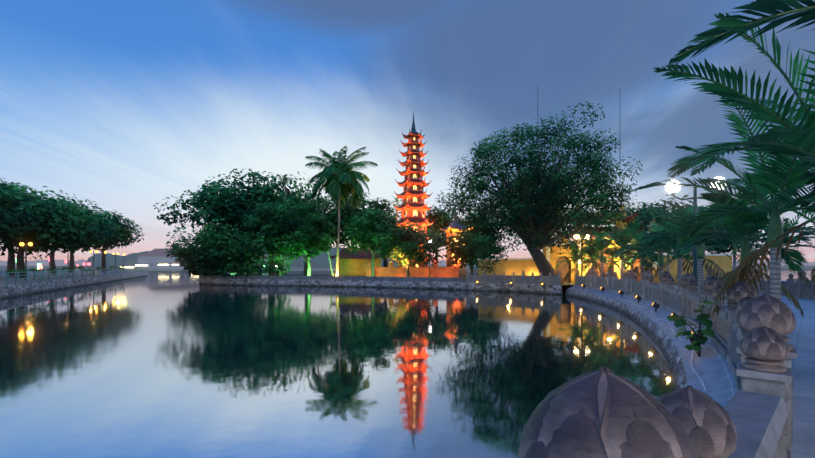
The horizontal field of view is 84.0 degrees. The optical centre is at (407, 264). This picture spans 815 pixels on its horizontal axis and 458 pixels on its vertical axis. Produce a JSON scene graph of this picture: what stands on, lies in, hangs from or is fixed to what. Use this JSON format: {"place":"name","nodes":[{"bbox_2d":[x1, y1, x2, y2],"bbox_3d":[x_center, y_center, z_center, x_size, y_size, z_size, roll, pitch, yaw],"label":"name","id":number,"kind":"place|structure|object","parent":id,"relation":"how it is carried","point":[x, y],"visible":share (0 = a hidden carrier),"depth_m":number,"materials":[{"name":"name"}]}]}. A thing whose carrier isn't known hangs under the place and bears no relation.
{"place":"outdoors","nodes":[
{"label":"outdoors","id":0,"kind":"place"},
{"bbox_2d":[0,271,147,298],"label":"retaining wall","id":1,"kind":"structure","parent":0,"point":[12,288],"depth_m":51.31,"materials":[{"name":"grey stone"}]},
{"bbox_2d":[19,242,32,279],"bbox_3d":[-39.813,-0.398,47.264,1.300,4.000,0.390,0,0,2],"label":"street lamp","id":2,"kind":"object","parent":1,"relation":"on","point":[21,244],"visible":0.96,"depth_m":47.21,"materials":[{"name":"yellow"}]},
{"bbox_2d":[0,178,58,233],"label":"tree","id":3,"kind":"object","parent":1,"relation":"on","point":[5,199],"visible":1,"depth_m":44.18,"materials":[{"name":"green plant"}]},
{"bbox_2d":[0,182,64,276],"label":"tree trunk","id":4,"kind":"object","parent":1,"relation":"on","point":[10,263],"visible":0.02,"depth_m":61.00,"materials":[{"name":"green plant"}]},
{"bbox_2d":[0,182,117,277],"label":"tree","id":5,"kind":"object","parent":1,"relation":"on","point":[55,229],"visible":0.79,"depth_m":55.20,"materials":[{"name":"green plant"}]},
{"bbox_2d":[0,266,123,281],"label":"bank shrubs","id":6,"kind":"object","parent":1,"relation":"on","point":[83,268],"visible":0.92,"depth_m":55.31,"materials":[{"name":"green plant"}]},
{"bbox_2d":[32,189,97,272],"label":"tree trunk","id":7,"kind":"object","parent":1,"relation":"on","point":[52,262],"visible":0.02,"depth_m":74.54,"materials":[{"name":"green plant"}]},
{"bbox_2d":[39,257,90,269],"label":"lit signs","id":8,"kind":"object","parent":1,"relation":"on","point":[40,266],"visible":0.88,"depth_m":74.24,"materials":[{"name":"white plastic"}]},
{"bbox_2d":[67,252,68,276],"bbox_3d":[-45.386,-0.388,60.537,0.400,3.980,0.390,0,0,2],"label":"lamp post","id":9,"kind":"object","parent":1,"relation":"on","point":[68,262],"visible":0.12,"depth_m":60.51,"materials":[{"name":"grey metal"}]},
{"bbox_2d":[14,197,124,272],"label":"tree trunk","id":10,"kind":"object","parent":1,"relation":"on","point":[104,243],"visible":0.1,"depth_m":87.86,"materials":[{"name":"green plant"}]},
{"bbox_2d":[0,267,144,283],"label":"bank railing","id":11,"kind":"object","parent":1,"relation":"on","point":[56,273],"visible":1,"depth_m":48.63,"materials":[{"name":"teal"}]},
{"bbox_2d":[89,250,97,274],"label":"street lamp","id":12,"kind":"object","parent":1,"relation":"on","point":[90,251],"visible":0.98,"depth_m":73.01,"materials":[{"name":"yellow"}]},
{"bbox_2d":[92,209,145,271],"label":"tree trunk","id":13,"kind":"object","parent":1,"relation":"on","point":[127,230],"visible":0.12,"depth_m":95.94,"materials":[{"name":"green plant"}]},
{"bbox_2d":[137,249,179,267],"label":"building","id":14,"kind":"structure","parent":0,"point":[153,258],"depth_m":202.76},
{"bbox_2d":[172,259,184,268],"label":"building","id":15,"kind":"structure","parent":0,"point":[178,267],"depth_m":195.99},
{"bbox_2d":[0,269,814,457],"bbox_3d":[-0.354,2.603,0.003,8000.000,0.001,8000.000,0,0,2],"label":"lake water","id":16,"kind":"structure","parent":0,"point":[167,364],"depth_m":11.57,"materials":[{"name":"blue liquid"}]},
{"bbox_2d":[124,264,277,267],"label":"distant lights","id":17,"kind":"object","parent":16,"relation":"on","point":[158,264],"visible":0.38,"depth_m":182.70},
{"bbox_2d":[565,286,735,407],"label":"stone embankment","id":18,"kind":"structure","parent":16,"relation":"in","point":[709,367],"depth_m":11.75,"materials":[{"name":"stone"}]},
{"bbox_2d":[577,284,705,390],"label":"flood lights","id":19,"kind":"object","parent":18,"relation":"on","point":[655,305],"visible":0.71,"depth_m":18.45},
{"bbox_2d":[667,297,714,356],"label":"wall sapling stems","id":20,"kind":"object","parent":18,"relation":"on","point":[701,318],"visible":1,"depth_m":9.80,"materials":[{"name":"green plant"}]},
{"bbox_2d":[0,266,814,270],"bbox_3d":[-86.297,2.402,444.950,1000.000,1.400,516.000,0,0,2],"label":"bank ground","id":21,"kind":"structure","parent":0,"point":[3,268],"depth_m":200.57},
{"bbox_2d":[86,246,398,267],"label":"hill trees","id":22,"kind":"object","parent":21,"relation":"on","point":[321,260],"visible":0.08,"depth_m":242.36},
{"bbox_2d":[0,259,814,265],"bbox_3d":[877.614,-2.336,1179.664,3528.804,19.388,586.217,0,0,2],"label":"skyline","id":23,"kind":"structure","parent":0,"point":[79,262],"depth_m":941.04},
{"bbox_2d":[0,0,814,262],"label":"sky","id":24,"kind":"structure","parent":0,"point":[126,107],"materials":[{"name":"blue"}]},
{"bbox_2d":[198,273,677,294],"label":"island ground","id":25,"kind":"structure","parent":0,"point":[528,288],"depth_m":51.38,"materials":[{"name":"grey stone"}]},
{"bbox_2d":[163,218,292,277],"bbox_3d":[-23.689,-1.897,60.111,18.336,8.354,10.682,0,0,2],"label":"bush","id":26,"kind":"object","parent":25,"relation":"on","point":[211,256],"visible":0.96,"depth_m":57.89,"materials":[{"name":"green plant"}]},
{"bbox_2d":[153,168,310,275],"bbox_3d":[-25.004,-5.998,66.318,17.846,16.404,18.071,0,0,29],"label":"tree","id":27,"kind":"object","parent":25,"relation":"on","point":[215,204],"visible":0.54,"depth_m":63.41,"materials":[{"name":"green plant"}]},
{"bbox_2d":[234,198,313,275],"bbox_3d":[-16.742,-3.225,59.527,9.981,10.724,10.993,0,0,2],"label":"tree","id":28,"kind":"object","parent":25,"relation":"on","point":[271,237],"visible":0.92,"depth_m":57.40,"materials":[{"name":"green plant"}]},
{"bbox_2d":[222,171,329,275],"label":"tree","id":29,"kind":"object","parent":25,"relation":"on","point":[273,186],"visible":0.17,"depth_m":68.68,"materials":[{"name":"green plant"}]},
{"bbox_2d":[274,175,295,275],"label":"tree","id":30,"kind":"object","parent":25,"relation":"on","point":[285,179],"visible":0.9,"depth_m":66.53,"materials":[{"name":"green plant"}]},
{"bbox_2d":[280,199,336,275],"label":"tree","id":31,"kind":"object","parent":25,"relation":"on","point":[319,236],"visible":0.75,"depth_m":59.00,"materials":[{"name":"green plant"}]},
{"bbox_2d":[295,189,340,274],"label":"tree","id":32,"kind":"object","parent":25,"relation":"on","point":[306,258],"visible":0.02,"depth_m":77.66,"materials":[{"name":"green plant"}]},
{"bbox_2d":[309,197,340,275],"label":"tree","id":33,"kind":"object","parent":25,"relation":"on","point":[321,205],"visible":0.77,"depth_m":61.76,"materials":[{"name":"green plant"}]},
{"bbox_2d":[200,274,463,281],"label":"island shore parapet","id":34,"kind":"structure","parent":25,"relation":"on","point":[437,279],"depth_m":53.66,"materials":[{"name":"stone"}]},
{"bbox_2d":[305,146,377,275],"bbox_3d":[-9.077,-7.035,63.440,10.129,18.094,10.363,0,0,2],"label":"palm tree","id":35,"kind":"object","parent":25,"relation":"on","point":[340,185],"visible":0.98,"depth_m":62.24,"materials":[{"name":"green plant"}]},
{"bbox_2d":[321,192,387,247],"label":"tree","id":36,"kind":"object","parent":25,"relation":"on","point":[346,213],"visible":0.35,"depth_m":77.90,"materials":[{"name":"green plant"}]},
{"bbox_2d":[342,197,404,276],"bbox_3d":[-4.600,-3.424,60.508,8.550,11.067,8.424,0,0,16],"label":"tree","id":37,"kind":"object","parent":25,"relation":"on","point":[364,222],"visible":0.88,"depth_m":59.03,"materials":[{"name":"green plant"}]},
{"bbox_2d":[375,203,401,266],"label":"tree","id":38,"kind":"object","parent":25,"relation":"on","point":[385,263],"visible":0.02,"depth_m":83.69,"materials":[{"name":"green plant"}]},
{"bbox_2d":[330,248,458,276],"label":"wall","id":39,"kind":"structure","parent":25,"relation":"on","point":[358,264],"depth_m":63.83,"materials":[{"name":"paint"}]},
{"bbox_2d":[390,112,434,266],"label":"pagoda tower","id":40,"kind":"structure","parent":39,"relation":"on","point":[412,207],"depth_m":66.91,"materials":[{"name":"brick"}]},
{"bbox_2d":[390,196,401,266],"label":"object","id":41,"kind":"object","parent":25,"relation":"on","point":[396,199],"visible":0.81,"depth_m":75.01,"materials":[{"name":"green plant"}]},
{"bbox_2d":[371,221,446,276],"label":"tree","id":42,"kind":"object","parent":25,"relation":"on","point":[405,244],"visible":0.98,"depth_m":56.78,"materials":[{"name":"green plant"}]},
{"bbox_2d":[425,206,458,260],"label":"tree","id":43,"kind":"object","parent":25,"relation":"on","point":[440,221],"visible":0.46,"depth_m":78.02,"materials":[{"name":"green plant"}]},
{"bbox_2d":[440,212,472,276],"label":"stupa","id":44,"kind":"object","parent":25,"relation":"on","point":[462,272],"visible":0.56,"depth_m":65.08,"materials":[{"name":"brick"},{"name":"tile"}]},
{"bbox_2d":[441,230,505,274],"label":"tree","id":45,"kind":"object","parent":25,"relation":"on","point":[458,253],"visible":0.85,"depth_m":55.16,"materials":[{"name":"green plant"}]},
{"bbox_2d":[460,207,501,242],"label":"tree","id":46,"kind":"object","parent":25,"relation":"on","point":[492,234],"visible":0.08,"depth_m":76.43,"materials":[{"name":"green plant"}]},
{"bbox_2d":[466,272,560,284],"bbox_3d":[10.092,1.292,43.744,10.243,1.020,1.074,0,0,44],"label":"island balustrade","id":47,"kind":"object","parent":25,"relation":"on","point":[523,278],"visible":0.88,"depth_m":43.82,"materials":[{"name":"stone"}]},
{"bbox_2d":[466,270,559,274],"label":"island balustrade finials","id":48,"kind":"object","parent":47,"relation":"on","point":[523,271],"visible":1,"depth_m":43.23,"materials":[{"name":"grey stone"}]},
{"bbox_2d":[435,100,642,283],"bbox_3d":[12.251,-5.743,42.636,16.637,16.312,18.251,0,0,44],"label":"tree","id":49,"kind":"object","parent":25,"relation":"on","point":[524,218],"visible":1,"depth_m":40.21,"materials":[{"name":"green plant"}]},
{"bbox_2d":[554,239,599,281],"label":"palm tree","id":50,"kind":"object","parent":25,"relation":"on","point":[573,253],"visible":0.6,"depth_m":42.01,"materials":[{"name":"green plant"}]},
{"bbox_2d":[574,235,589,275],"bbox_3d":[15.531,-0.448,40.319,1.433,4.500,0.440,0,0,-8],"label":"street lamp","id":51,"kind":"object","parent":25,"relation":"on","point":[581,251],"visible":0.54,"depth_m":40.27,"materials":[{"name":"white"}]},
{"bbox_2d":[564,239,619,275],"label":"palm tree","id":52,"kind":"object","parent":25,"relation":"on","point":[593,255],"visible":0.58,"depth_m":39.75,"materials":[{"name":"green plant"}]},
{"bbox_2d":[569,237,617,277],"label":"palm tree","id":53,"kind":"object","parent":25,"relation":"on","point":[587,253],"visible":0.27,"depth_m":42.05,"materials":[{"name":"green plant"}]},
{"bbox_2d":[543,201,658,282],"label":"temple gate","id":54,"kind":"structure","parent":25,"relation":"on","point":[570,266],"depth_m":44.58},
{"bbox_2d":[598,242,649,276],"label":"palm tree","id":55,"kind":"object","parent":25,"relation":"on","point":[624,264],"visible":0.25,"depth_m":42.56,"materials":[{"name":"green plant"}]},
{"bbox_2d":[611,201,671,228],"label":"tree","id":56,"kind":"object","parent":25,"relation":"on","point":[645,209],"visible":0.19,"depth_m":63.58,"materials":[{"name":"green plant"}]},
{"bbox_2d":[617,240,671,272],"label":"palm tree","id":57,"kind":"object","parent":25,"relation":"on","point":[630,253],"visible":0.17,"depth_m":41.75,"materials":[{"name":"green plant"}]},
{"bbox_2d":[627,237,670,271],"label":"palm tree","id":58,"kind":"object","parent":25,"relation":"on","point":[645,268],"visible":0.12,"depth_m":39.61,"materials":[{"name":"green plant"}]},
{"bbox_2d":[629,194,728,253],"bbox_3d":[34.429,-3.503,58.749,11.799,11.252,11.692,0,0,2],"label":"tree","id":59,"kind":"object","parent":25,"relation":"on","point":[664,209],"visible":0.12,"depth_m":58.24,"materials":[{"name":"green plant"}]},
{"bbox_2d":[478,254,732,282],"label":"temple wall","id":60,"kind":"structure","parent":0,"point":[517,266],"depth_m":44.79,"materials":[{"name":"yellow paint"}]},
{"bbox_2d":[588,286,814,457],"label":"walkway","id":61,"kind":"structure","parent":0,"point":[801,336],"depth_m":7.31,"materials":[{"name":"grey stone"}]},
{"bbox_2d":[576,230,628,276],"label":"palm tree","id":62,"kind":"object","parent":61,"relation":"on","point":[599,247],"visible":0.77,"depth_m":36.11,"materials":[{"name":"green plant"}]},
{"bbox_2d":[594,222,648,278],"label":"palm tree","id":63,"kind":"object","parent":61,"relation":"on","point":[622,235],"visible":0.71,"depth_m":31.99,"materials":[{"name":"green plant"}]},
{"bbox_2d":[609,223,675,280],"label":"palm tree","id":64,"kind":"object","parent":61,"relation":"on","point":[644,257],"visible":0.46,"depth_m":27.77,"materials":[{"name":"green plant"}]},
{"bbox_2d":[620,222,677,282],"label":"palm tree","id":65,"kind":"object","parent":61,"relation":"on","point":[661,246],"visible":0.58,"depth_m":24.55,"materials":[{"name":"green plant"}]},
{"bbox_2d":[637,231,687,277],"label":"palm tree","id":66,"kind":"object","parent":61,"relation":"on","point":[668,256],"visible":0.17,"depth_m":38.34,"materials":[{"name":"green plant"}]},
{"bbox_2d":[632,205,727,287],"bbox_3d":[12.690,-0.444,20.957,4.173,4.893,3.628,0,0,-30],"label":"palm tree","id":67,"kind":"object","parent":61,"relation":"on","point":[672,226],"visible":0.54,"depth_m":21.21,"materials":[{"name":"green plant"}]},
{"bbox_2d":[574,274,796,457],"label":"balustrade","id":68,"kind":"object","parent":61,"relation":"on","point":[758,407],"visible":0.73,"depth_m":3.85,"materials":[{"name":"stone"}]},
{"bbox_2d":[518,268,795,457],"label":"stone lotus finials","id":69,"kind":"object","parent":68,"relation":"on","point":[603,412],"visible":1,"depth_m":1.16,"materials":[{"name":"grey stone"}]},
{"bbox_2d":[649,200,730,294],"bbox_3d":[11.487,-0.312,17.896,3.408,4.628,3.995,0,0,23],"label":"palm tree","id":70,"kind":"object","parent":61,"relation":"on","point":[701,258],"visible":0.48,"depth_m":17.79,"materials":[{"name":"green plant"}]},
{"bbox_2d":[665,177,723,281],"bbox_3d":[9.863,-0.576,15.524,1.790,4.756,0.460,0,0,27],"label":"street lamp","id":71,"kind":"object","parent":61,"relation":"on","point":[672,190],"visible":0.6,"depth_m":15.49,"materials":[{"name":"white"}]},
{"bbox_2d":[674,238,731,288],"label":"palm tree","id":72,"kind":"object","parent":61,"relation":"on","point":[712,246],"visible":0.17,"depth_m":33.84,"materials":[{"name":"green plant"}]},
{"bbox_2d":[625,93,814,306],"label":"palm tree","id":73,"kind":"object","parent":61,"relation":"on","point":[784,188],"visible":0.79,"depth_m":10.14,"materials":[{"name":"green plant"}]},
{"bbox_2d":[653,13,814,315],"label":"palm tree","id":74,"kind":"object","parent":61,"relation":"on","point":[764,112],"visible":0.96,"depth_m":6.93,"materials":[{"name":"green plant"}]},
{"bbox_2d":[660,179,814,316],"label":"palm tree","id":75,"kind":"object","parent":61,"relation":"on","point":[741,223],"visible":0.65,"depth_m":12.49,"materials":[{"name":"green plant"}]},
{"bbox_2d":[713,215,767,281],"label":"palm tree","id":76,"kind":"object","parent":61,"relation":"on","point":[734,250],"visible":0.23,"depth_m":29.61,"materials":[{"name":"green plant"}]},
{"bbox_2d":[667,0,814,65],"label":"palm tree","id":77,"kind":"object","parent":61,"relation":"on","point":[726,27],"visible":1,"depth_m":4.15,"materials":[{"name":"green plant"}]},
{"bbox_2d":[705,275,814,298],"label":"balustrade","id":78,"kind":"object","parent":61,"relation":"on","point":[798,288],"visible":0.29,"depth_m":25.27,"materials":[{"name":"stone"}]},
{"bbox_2d":[706,269,813,278],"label":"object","id":79,"kind":"object","parent":78,"relation":"on","point":[790,275],"visible":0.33,"depth_m":25.70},
{"bbox_2d":[731,211,814,296],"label":"palm tree","id":80,"kind":"object","parent":61,"relation":"on","point":[788,225],"visible":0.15,"depth_m":24.53,"materials":[{"name":"green plant"}]},
{"bbox_2d":[766,206,814,283],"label":"palm tree","id":81,"kind":"object","parent":61,"relation":"on","point":[795,238],"visible":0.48,"depth_m":21.26,"materials":[{"name":"green plant"}]},
{"bbox_2d":[698,204,767,254],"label":"tree","id":82,"kind":"object","parent":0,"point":[727,251],"visible":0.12,"depth_m":60.84,"materials":[{"name":"green plant"}]}
]}

